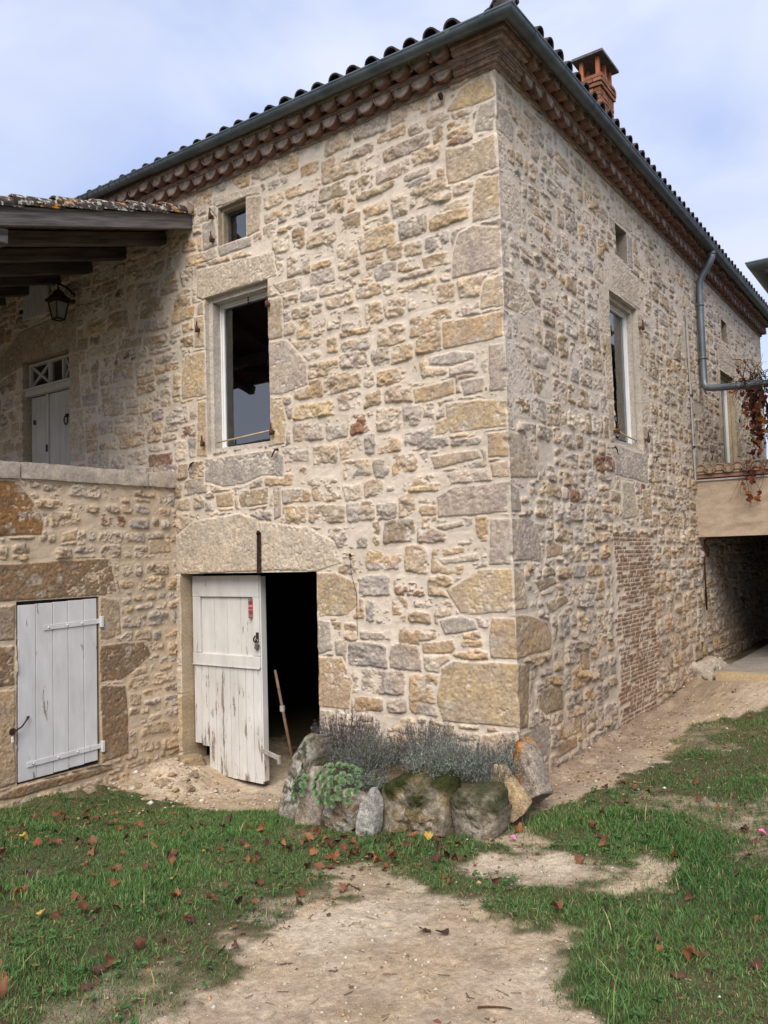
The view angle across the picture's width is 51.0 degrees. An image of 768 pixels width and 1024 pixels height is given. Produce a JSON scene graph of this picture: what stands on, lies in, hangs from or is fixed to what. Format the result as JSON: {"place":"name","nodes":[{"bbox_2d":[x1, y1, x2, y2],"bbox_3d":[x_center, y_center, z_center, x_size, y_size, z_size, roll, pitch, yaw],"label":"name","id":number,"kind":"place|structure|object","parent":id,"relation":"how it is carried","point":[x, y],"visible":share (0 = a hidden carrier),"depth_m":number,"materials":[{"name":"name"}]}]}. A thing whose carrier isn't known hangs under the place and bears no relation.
{"place":"outdoors","nodes":[
{"label":"outdoors","id":0,"kind":"place"},
{"bbox_2d":[0,194,193,305],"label":"porch roof","id":1,"kind":"structure","parent":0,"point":[44,241],"depth_m":8.15,"materials":[{"name":"wood"}]},
{"bbox_2d":[0,638,767,1023],"bbox_3d":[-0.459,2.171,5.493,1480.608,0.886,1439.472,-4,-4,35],"label":"ground","id":2,"kind":"structure","parent":0,"point":[300,692],"depth_m":4.05,"materials":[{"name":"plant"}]},
{"bbox_2d":[0,975,8,997],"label":"fallen leaf","id":3,"kind":"object","parent":2,"relation":"on","point":[3,986],"visible":1,"depth_m":3.29,"materials":[{"name":"plant"}]},
{"bbox_2d":[0,885,8,895],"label":"fallen leaf","id":4,"kind":"object","parent":2,"relation":"on","point":[6,892],"visible":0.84,"depth_m":4.52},
{"bbox_2d":[0,971,8,983],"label":"fallen leaf","id":5,"kind":"object","parent":2,"relation":"on","point":[4,972],"visible":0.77,"depth_m":3.44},
{"bbox_2d":[12,887,22,893],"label":"fallen leaf","id":6,"kind":"object","parent":2,"relation":"on","point":[17,889],"visible":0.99,"depth_m":4.50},
{"bbox_2d":[16,884,26,895],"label":"fallen leaf","id":7,"kind":"object","parent":2,"relation":"on","point":[24,888],"visible":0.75,"depth_m":4.52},
{"bbox_2d":[19,832,27,840],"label":"fallen leaf","id":8,"kind":"object","parent":2,"relation":"on","point":[24,835],"visible":0.85,"depth_m":5.75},
{"bbox_2d":[33,837,41,845],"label":"fallen leaf","id":9,"kind":"object","parent":2,"relation":"on","point":[38,840],"visible":1,"depth_m":5.49,"materials":[{"name":"plant"}]},
{"bbox_2d":[49,907,62,918],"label":"fallen leaf","id":10,"kind":"object","parent":2,"relation":"on","point":[57,914],"visible":0.97,"depth_m":4.12,"materials":[{"name":"plant"}]},
{"bbox_2d":[54,838,61,843],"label":"fallen leaf","id":11,"kind":"object","parent":2,"relation":"on","point":[57,841],"visible":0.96,"depth_m":5.61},
{"bbox_2d":[70,891,78,900],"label":"fallen leaf","id":12,"kind":"object","parent":2,"relation":"on","point":[74,895],"visible":0.97,"depth_m":4.38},
{"bbox_2d":[78,900,88,911],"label":"fallen leaf","id":13,"kind":"object","parent":2,"relation":"on","point":[82,906],"visible":0.97,"depth_m":4.18,"materials":[{"name":"plant"}]},
{"bbox_2d":[79,980,91,990],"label":"fallen leaf","id":14,"kind":"object","parent":2,"relation":"on","point":[89,986],"visible":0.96,"depth_m":3.36,"materials":[{"name":"plant"}]},
{"bbox_2d":[82,861,88,868],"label":"fallen leaf","id":15,"kind":"object","parent":2,"relation":"on","point":[87,864],"visible":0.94,"depth_m":4.98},
{"bbox_2d":[0,460,178,808],"bbox_3d":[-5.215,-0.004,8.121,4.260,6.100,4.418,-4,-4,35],"label":"terrace wall","id":16,"kind":"structure","parent":2,"relation":"on","point":[88,647],"depth_m":7.72,"materials":[{"name":"stone"}]},
{"bbox_2d":[9,598,104,782],"bbox_3d":[-3.019,1.615,7.460,0.098,1.573,0.954,-4,-4,35],"label":"hatch door","id":17,"kind":"structure","parent":16,"relation":"in","point":[56,642],"depth_m":7.45,"materials":[{"name":"grey paint"}]},
{"bbox_2d":[82,786,96,793],"bbox_3d":[-2.727,2.573,7.447,0.129,0.068,0.123,-2,-3,14],"label":"loose stone","id":18,"kind":"object","parent":2,"relation":"on","point":[90,789],"visible":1,"depth_m":7.41,"materials":[{"name":"stone"}]},
{"bbox_2d":[87,843,94,855],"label":"fallen leaf","id":19,"kind":"object","parent":2,"relation":"on","point":[91,851],"visible":0.99,"depth_m":5.26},
{"bbox_2d":[88,835,97,843],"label":"fallen leaf","id":20,"kind":"object","parent":2,"relation":"on","point":[93,838],"visible":0.96,"depth_m":5.50,"materials":[{"name":"plant"}]},
{"bbox_2d":[90,964,104,974],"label":"fallen leaf","id":21,"kind":"object","parent":2,"relation":"on","point":[99,968],"visible":1,"depth_m":3.50,"materials":[{"name":"plant"}]},
{"bbox_2d":[104,954,119,966],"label":"fallen leaf","id":22,"kind":"object","parent":2,"relation":"on","point":[110,959],"visible":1,"depth_m":3.54,"materials":[{"name":"plant"}]},
{"bbox_2d":[110,878,119,885],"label":"fallen leaf","id":23,"kind":"object","parent":2,"relation":"on","point":[113,882],"visible":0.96,"depth_m":4.60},
{"bbox_2d":[127,782,142,790],"bbox_3d":[-2.400,2.643,7.749,0.149,0.077,0.153,0,-3,-20],"label":"loose stone","id":24,"kind":"object","parent":2,"relation":"on","point":[137,785],"visible":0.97,"depth_m":7.71,"materials":[{"name":"stone"}]},
{"bbox_2d":[133,937,145,950],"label":"fallen leaf","id":25,"kind":"object","parent":2,"relation":"on","point":[139,941],"visible":0.97,"depth_m":3.70,"materials":[{"name":"plant"}]},
{"bbox_2d":[137,820,143,826],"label":"fallen leaf","id":26,"kind":"object","parent":2,"relation":"on","point":[140,823],"visible":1,"depth_m":6.08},
{"bbox_2d":[155,795,167,800],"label":"loose stone","id":27,"kind":"object","parent":2,"relation":"on","point":[162,798],"visible":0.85,"depth_m":7.44,"materials":[{"name":"stone"}]},
{"bbox_2d":[153,778,170,787],"bbox_3d":[-2.154,2.627,7.816,0.158,0.077,0.140,-4,-4,35],"label":"loose stone","id":28,"kind":"object","parent":2,"relation":"on","point":[162,782],"visible":1,"depth_m":7.78,"materials":[{"name":"stone"}]},
{"bbox_2d":[166,851,174,858],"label":"fallen leaf","id":29,"kind":"object","parent":2,"relation":"on","point":[170,855],"visible":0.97,"depth_m":5.07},
{"bbox_2d":[170,889,180,898],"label":"fallen leaf","id":30,"kind":"object","parent":2,"relation":"on","point":[176,893],"visible":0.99,"depth_m":4.38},
{"bbox_2d":[183,784,194,791],"bbox_3d":[-1.885,2.661,7.778,0.126,0.067,0.106,1,-4,-38],"label":"loose stone","id":31,"kind":"object","parent":2,"relation":"on","point":[188,788],"visible":1,"depth_m":7.75,"materials":[{"name":"stone"}]},
{"bbox_2d":[185,914,193,921],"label":"fallen leaf","id":32,"kind":"object","parent":2,"relation":"on","point":[190,919],"visible":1,"depth_m":3.99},
{"bbox_2d":[173,753,206,765],"bbox_3d":[-2.067,2.713,8.456,0.308,0.332,0.345,-4,-4,35],"label":"threshold stone","id":33,"kind":"object","parent":2,"relation":"on","point":[191,759],"visible":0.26,"depth_m":8.40,"materials":[{"name":"stone"}]},
{"bbox_2d":[187,771,198,777],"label":"loose stone","id":34,"kind":"object","parent":2,"relation":"on","point":[192,774],"visible":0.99,"depth_m":7.98,"materials":[{"name":"stone"}]},
{"bbox_2d":[206,892,215,899],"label":"fallen leaf","id":35,"kind":"object","parent":2,"relation":"on","point":[209,896],"visible":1,"depth_m":4.25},
{"bbox_2d":[207,945,225,969],"bbox_3d":[-0.754,1.998,3.611,0.016,0.024,0.252,-2,-3,8],"label":"twig","id":36,"kind":"object","parent":2,"relation":"on","point":[220,950],"visible":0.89,"depth_m":3.64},
{"bbox_2d":[224,814,231,823],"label":"fallen leaf","id":37,"kind":"object","parent":2,"relation":"on","point":[227,819],"visible":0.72,"depth_m":6.23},
{"bbox_2d":[231,939,237,947],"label":"fallen leaf","id":38,"kind":"object","parent":2,"relation":"on","point":[235,943],"visible":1,"depth_m":3.71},
{"bbox_2d":[233,895,242,904],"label":"fallen leaf","id":39,"kind":"object","parent":2,"relation":"on","point":[238,900],"visible":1,"depth_m":4.23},
{"bbox_2d":[247,856,254,866],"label":"fallen leaf","id":40,"kind":"object","parent":2,"relation":"on","point":[251,860],"visible":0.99,"depth_m":4.95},
{"bbox_2d":[254,877,263,885],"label":"fallen leaf","id":41,"kind":"object","parent":2,"relation":"on","point":[260,881],"visible":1,"depth_m":4.58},
{"bbox_2d":[257,823,263,830],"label":"fallen leaf","id":42,"kind":"object","parent":2,"relation":"on","point":[261,826],"visible":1,"depth_m":5.79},
{"bbox_2d":[274,670,292,757],"bbox_3d":[-0.997,2.151,8.155,0.270,1.086,0.033,-3,-4,30],"label":"garden tool","id":43,"kind":"object","parent":2,"relation":"on","point":[282,708],"visible":0.88,"depth_m":8.16,"materials":[{"name":"grey wood"}]},
{"bbox_2d":[284,844,291,851],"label":"fallen leaf","id":44,"kind":"object","parent":2,"relation":"on","point":[289,847],"visible":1,"depth_m":5.25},
{"bbox_2d":[297,886,305,895],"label":"fallen leaf","id":45,"kind":"object","parent":2,"relation":"on","point":[302,892],"visible":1,"depth_m":4.34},
{"bbox_2d":[302,862,310,868],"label":"fallen leaf","id":46,"kind":"object","parent":2,"relation":"on","point":[307,865],"visible":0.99,"depth_m":4.85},
{"bbox_2d":[277,733,338,820],"bbox_3d":[-0.617,2.129,6.469,0.408,0.752,0.439,-4,-4,35],"label":"lichened stone","id":47,"kind":"object","parent":2,"relation":"on","point":[309,753],"visible":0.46,"depth_m":6.32,"materials":[{"name":"stone"}]},
{"bbox_2d":[304,832,313,841],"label":"fallen leaf","id":48,"kind":"object","parent":2,"relation":"on","point":[308,836],"visible":0.97,"depth_m":5.52,"materials":[{"name":"plant"}]},
{"bbox_2d":[310,847,317,854],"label":"fallen leaf","id":49,"kind":"object","parent":2,"relation":"on","point":[313,851],"visible":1,"depth_m":5.09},
{"bbox_2d":[314,861,324,869],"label":"fallen leaf","id":50,"kind":"object","parent":2,"relation":"on","point":[319,865],"visible":0.96,"depth_m":4.82,"materials":[{"name":"plant"}]},
{"bbox_2d":[326,840,332,848],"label":"fallen leaf","id":51,"kind":"object","parent":2,"relation":"on","point":[329,843],"visible":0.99,"depth_m":5.31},
{"bbox_2d":[330,853,337,860],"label":"fallen leaf","id":52,"kind":"object","parent":2,"relation":"on","point":[334,858],"visible":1,"depth_m":4.94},
{"bbox_2d":[340,842,347,850],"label":"fallen leaf","id":53,"kind":"object","parent":2,"relation":"on","point":[343,846],"visible":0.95,"depth_m":5.22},
{"bbox_2d":[338,882,349,892],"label":"fallen leaf","id":54,"kind":"object","parent":2,"relation":"on","point":[343,886],"visible":0.99,"depth_m":4.42,"materials":[{"name":"plant"}]},
{"bbox_2d":[321,785,368,832],"bbox_3d":[-0.241,2.174,5.897,0.396,0.371,0.313,-4,-4,35],"label":"pitted stone","id":55,"kind":"object","parent":2,"relation":"on","point":[339,815],"visible":0.71,"depth_m":5.78,"materials":[{"name":"stone"}]},
{"bbox_2d":[311,761,362,808],"bbox_3d":[-0.344,1.982,5.855,0.412,0.289,0.216,-3,-3,25],"label":"houseleek","id":56,"kind":"object","parent":55,"relation":"on","point":[355,769],"visible":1,"depth_m":5.82,"materials":[{"name":"green plant"}]},
{"bbox_2d":[355,787,383,835],"bbox_3d":[-0.103,2.109,5.654,0.189,0.365,0.147,-4,-4,35],"label":"pale shard","id":57,"kind":"object","parent":2,"relation":"on","point":[370,815],"visible":0.97,"depth_m":5.60,"materials":[{"name":"stone"}]},
{"bbox_2d":[372,856,381,863],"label":"fallen leaf","id":58,"kind":"object","parent":2,"relation":"on","point":[377,857],"visible":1,"depth_m":4.89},
{"bbox_2d":[0,0,767,783],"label":"stone house","id":59,"kind":"structure","parent":2,"relation":"on","point":[400,374],"depth_m":7.72,"materials":[{"name":"stone"}]},
{"bbox_2d":[21,354,69,465],"bbox_3d":[-4.229,-0.719,10.213,1.080,2.480,0.147,-4,-4,35],"label":"terrace door","id":60,"kind":"structure","parent":59,"relation":"in","point":[50,412],"depth_m":10.28,"materials":[{"name":"white paint"}]},
{"bbox_2d":[45,278,74,321],"bbox_3d":[-3.879,-2.575,9.735,0.240,0.549,0.360,-4,-4,35],"label":"wall lantern","id":61,"kind":"object","parent":59,"relation":"attached to","point":[58,300],"depth_m":9.64,"materials":[{"name":"metal"}]},
{"bbox_2d":[192,575,280,783],"bbox_3d":[-1.520,1.699,8.295,1.290,2.082,0.152,-4,-4,35],"label":"cellar door","id":62,"kind":"structure","parent":59,"relation":"in","point":[230,638],"depth_m":8.34,"materials":[{"name":"white paint"}]},
{"bbox_2d":[228,207,245,241],"bbox_3d":[-1.489,-2.986,8.415,0.350,0.350,0.040,-4,-4,35],"label":"attic window","id":63,"kind":"structure","parent":59,"relation":"in","point":[236,219],"depth_m":8.45,"materials":[{"name":"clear glass"}]},
{"bbox_2d":[220,292,270,447],"bbox_3d":[-1.395,-1.442,8.353,0.805,1.575,0.065,-4,-4,35],"label":"window","id":64,"kind":"structure","parent":59,"relation":"in","point":[245,382],"depth_m":8.41,"materials":[{"name":"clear glass"}]},
{"bbox_2d":[609,304,631,443],"bbox_3d":[2.518,-1.507,8.944,0.168,1.545,0.790,-4,-4,35],"label":"window","id":65,"kind":"structure","parent":59,"relation":"in","point":[618,327],"depth_m":9.11,"materials":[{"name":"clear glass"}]},
{"bbox_2d":[720,379,729,462],"bbox_3d":[5.387,-1.370,12.853,0.065,1.535,0.770,-4,-4,35],"label":"window","id":66,"kind":"structure","parent":59,"relation":"in","point":[724,397],"depth_m":13.11,"materials":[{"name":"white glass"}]},
{"bbox_2d":[720,355,767,510],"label":"virginia creeper","id":67,"kind":"object","parent":59,"relation":"hanging from","point":[754,407],"visible":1,"depth_m":10.69,"materials":[{"name":"red plant"}]},
{"bbox_2d":[0,765,767,1023],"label":"fallen leaves","id":68,"kind":"object","parent":2,"relation":"on","point":[64,988],"visible":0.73,"depth_m":4.54,"materials":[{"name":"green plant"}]},
{"bbox_2d":[0,681,767,1023],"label":"leaf litter","id":69,"kind":"object","parent":2,"relation":"on","point":[438,1021],"visible":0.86,"depth_m":4.58,"materials":[{"name":"plant"}]},
{"bbox_2d":[13,688,767,1023],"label":"straw litter","id":70,"kind":"object","parent":2,"relation":"on","point":[459,866],"visible":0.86,"depth_m":4.17,"materials":[{"name":"plant"}]},
{"bbox_2d":[386,849,396,856],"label":"fallen leaf","id":71,"kind":"object","parent":2,"relation":"on","point":[393,854],"visible":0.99,"depth_m":4.90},
{"bbox_2d":[325,746,529,831],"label":"bed soil","id":72,"kind":"structure","parent":2,"relation":"on","point":[399,771],"depth_m":5.99,"materials":[{"name":"soil"}]},
{"bbox_2d":[295,766,330,824],"bbox_3d":[-0.525,2.191,6.143,0.268,0.485,0.240,-4,-4,35],"label":"brown grey slab","id":73,"kind":"object","parent":72,"relation":"on","point":[309,810],"depth_m":6.09,"materials":[{"name":"stone"}]},
{"bbox_2d":[291,773,308,801],"bbox_3d":[-0.640,2.087,6.103,0.144,0.189,0.132,-4,-4,35],"label":"houseleek","id":74,"kind":"object","parent":73,"relation":"on","point":[303,784],"visible":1,"depth_m":6.09,"materials":[{"name":"green plant"}]},
{"bbox_2d":[306,706,384,759],"bbox_3d":[-0.312,1.816,6.580,0.648,0.456,0.685,-1,-3,-7],"label":"lavender","id":75,"kind":"object","parent":72,"relation":"on","point":[344,731],"visible":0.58,"depth_m":6.54,"materials":[{"name":"plant"}]},
{"bbox_2d":[322,726,410,775],"bbox_3d":[-0.132,1.850,6.165,0.660,0.371,0.698,-4,-4,35],"label":"lavender","id":76,"kind":"object","parent":72,"relation":"on","point":[371,757],"visible":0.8,"depth_m":6.11,"materials":[{"name":"plant"}]},
{"bbox_2d":[337,764,395,790],"bbox_3d":[-0.104,1.937,5.876,0.445,0.164,0.387,-3,-3,26],"label":"lavender","id":77,"kind":"object","parent":72,"relation":"on","point":[367,782],"visible":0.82,"depth_m":5.83,"materials":[{"name":"plant"}]},
{"bbox_2d":[381,761,460,835],"bbox_3d":[0.250,2.060,5.675,0.603,0.561,0.376,-4,-4,35],"label":"mossy block","id":78,"kind":"object","parent":72,"relation":"on","point":[414,802],"depth_m":5.53,"materials":[{"name":"stone"}]},
{"bbox_2d":[385,718,460,761],"bbox_3d":[0.313,1.798,6.300,0.688,0.384,0.622,-4,-4,35],"label":"lavender","id":79,"kind":"object","parent":72,"relation":"on","point":[403,741],"visible":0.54,"depth_m":6.26,"materials":[{"name":"plant"}]},
{"bbox_2d":[398,729,491,781],"bbox_3d":[0.432,1.770,5.815,0.689,0.381,0.726,-4,-4,35],"label":"lavender","id":80,"kind":"object","parent":72,"relation":"on","point":[448,756],"visible":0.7,"depth_m":5.75,"materials":[{"name":"plant"}]},
{"bbox_2d":[450,781,511,840],"bbox_3d":[0.654,2.022,5.419,0.379,0.390,0.318,-4,-4,35],"label":"mossy grey stone","id":81,"kind":"object","parent":72,"relation":"on","point":[480,811],"visible":0.94,"depth_m":5.32,"materials":[{"name":"stone"}]},
{"bbox_2d":[453,740,524,782],"bbox_3d":[0.721,1.800,5.756,0.570,0.358,0.536,-4,-4,35],"label":"lavender","id":82,"kind":"object","parent":72,"relation":"on","point":[488,765],"visible":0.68,"depth_m":5.68,"materials":[{"name":"plant"}]},
{"bbox_2d":[490,764,531,822],"bbox_3d":[0.856,1.935,5.555,0.165,0.352,0.348,1,-4,-40],"label":"tan slab","id":83,"kind":"object","parent":72,"relation":"on","point":[520,800],"depth_m":5.49,"materials":[{"name":"stone"}]},
{"bbox_2d":[491,731,531,770],"bbox_3d":[0.967,1.806,5.925,0.363,0.369,0.368,0,-4,-30],"label":"lavender","id":84,"kind":"object","parent":72,"relation":"on","point":[513,745],"visible":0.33,"depth_m":5.91,"materials":[{"name":"plant"}]},
{"bbox_2d":[513,737,552,802],"bbox_3d":[1.059,1.886,5.841,0.319,0.435,0.274,-4,-4,35],"label":"streaked slab","id":85,"kind":"object","parent":72,"relation":"on","point":[533,781],"depth_m":5.77,"materials":[{"name":"stone"}]},
{"bbox_2d":[424,831,432,839],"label":"fallen leaf","id":86,"kind":"object","parent":2,"relation":"on","point":[429,834],"visible":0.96,"depth_m":5.29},
{"bbox_2d":[431,852,440,860],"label":"fallen leaf","id":87,"kind":"object","parent":2,"relation":"on","point":[436,855],"visible":1,"depth_m":4.81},
{"bbox_2d":[437,840,444,850],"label":"fallen leaf","id":88,"kind":"object","parent":2,"relation":"on","point":[439,846],"visible":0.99,"depth_m":5.05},
{"bbox_2d":[435,928,448,933],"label":"fallen leaf","id":89,"kind":"object","parent":2,"relation":"on","point":[446,931],"visible":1,"depth_m":3.81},
{"bbox_2d":[444,849,451,858],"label":"fallen leaf","id":90,"kind":"object","parent":2,"relation":"on","point":[446,853],"visible":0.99,"depth_m":4.88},
{"bbox_2d":[477,1005,511,1008],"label":"twig","id":91,"kind":"object","parent":2,"relation":"on","point":[487,1006],"visible":1,"depth_m":3.11,"materials":[{"name":"wood"}]},
{"bbox_2d":[490,875,500,883],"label":"fallen leaf","id":92,"kind":"object","parent":2,"relation":"on","point":[495,880],"visible":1,"depth_m":4.36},
{"bbox_2d":[513,822,522,833],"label":"fallen leaf","id":93,"kind":"object","parent":2,"relation":"on","point":[520,828],"visible":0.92,"depth_m":5.35,"materials":[{"name":"plant"}]},
{"bbox_2d":[550,900,562,908],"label":"fallen leaf","id":94,"kind":"object","parent":2,"relation":"on","point":[558,905],"visible":1,"depth_m":3.97,"materials":[{"name":"plant"}]},
{"bbox_2d":[574,853,585,864],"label":"fallen leaf","id":95,"kind":"object","parent":2,"relation":"on","point":[578,859],"visible":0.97,"depth_m":4.67,"materials":[{"name":"plant"}]},
{"bbox_2d":[598,834,610,845],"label":"fallen leaf","id":96,"kind":"object","parent":2,"relation":"on","point":[603,840],"visible":1,"depth_m":4.87,"materials":[{"name":"plant"}]},
{"bbox_2d":[611,980,621,993],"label":"fallen leaf","id":97,"kind":"object","parent":2,"relation":"on","point":[612,984],"visible":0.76,"depth_m":3.18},
{"bbox_2d":[654,933,664,942],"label":"fallen leaf","id":98,"kind":"object","parent":2,"relation":"on","point":[659,938],"visible":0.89,"depth_m":3.58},
{"bbox_2d":[655,944,665,952],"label":"fallen leaf","id":99,"kind":"object","parent":2,"relation":"on","point":[660,947],"visible":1,"depth_m":3.49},
{"bbox_2d":[670,846,683,857],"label":"fallen leaf","id":100,"kind":"object","parent":2,"relation":"on","point":[673,853],"visible":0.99,"depth_m":4.61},
{"bbox_2d":[670,970,684,978],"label":"fallen leaf","id":101,"kind":"object","parent":2,"relation":"on","point":[679,975],"visible":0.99,"depth_m":3.27,"materials":[{"name":"plant"}]},
{"bbox_2d":[680,944,694,961],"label":"fallen leaf","id":102,"kind":"object","parent":2,"relation":"on","point":[689,951],"visible":1,"depth_m":3.40,"materials":[{"name":"plant"}]},
{"bbox_2d":[685,889,694,900],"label":"fallen leaf","id":103,"kind":"object","parent":2,"relation":"on","point":[688,896],"visible":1,"depth_m":4.03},
{"bbox_2d":[692,949,706,957],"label":"fallen leaf","id":104,"kind":"object","parent":2,"relation":"on","point":[696,953],"visible":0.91,"depth_m":3.46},
{"bbox_2d":[691,459,767,680],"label":"passage annex","id":105,"kind":"object","parent":2,"relation":"on","point":[720,515],"visible":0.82,"depth_m":10.61,"materials":[{"name":"paint"}]},
{"bbox_2d":[739,823,748,830],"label":"fallen leaf","id":106,"kind":"object","parent":2,"relation":"on","point":[744,827],"visible":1,"depth_m":4.94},
{"bbox_2d":[747,837,757,843],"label":"fallen leaf","id":107,"kind":"object","parent":2,"relation":"on","point":[753,840],"visible":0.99,"depth_m":4.78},
{"bbox_2d":[749,957,761,971],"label":"fallen leaf","id":108,"kind":"object","parent":2,"relation":"on","point":[757,961],"visible":1,"depth_m":3.32,"materials":[{"name":"plant"}]},
{"bbox_2d":[745,258,767,293],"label":"neighbouring building","id":109,"kind":"structure","parent":2,"relation":"on","point":[758,269],"depth_m":9.10,"materials":[{"name":"tile"}]},
{"bbox_2d":[0,707,767,1023],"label":"grass","id":110,"kind":"structure","parent":0,"point":[704,839],"depth_m":4.44,"materials":[{"name":"plant"}]},
{"bbox_2d":[0,0,767,458],"label":"sky","id":111,"kind":"structure","parent":0,"point":[92,92],"materials":[{"name":"blue"}]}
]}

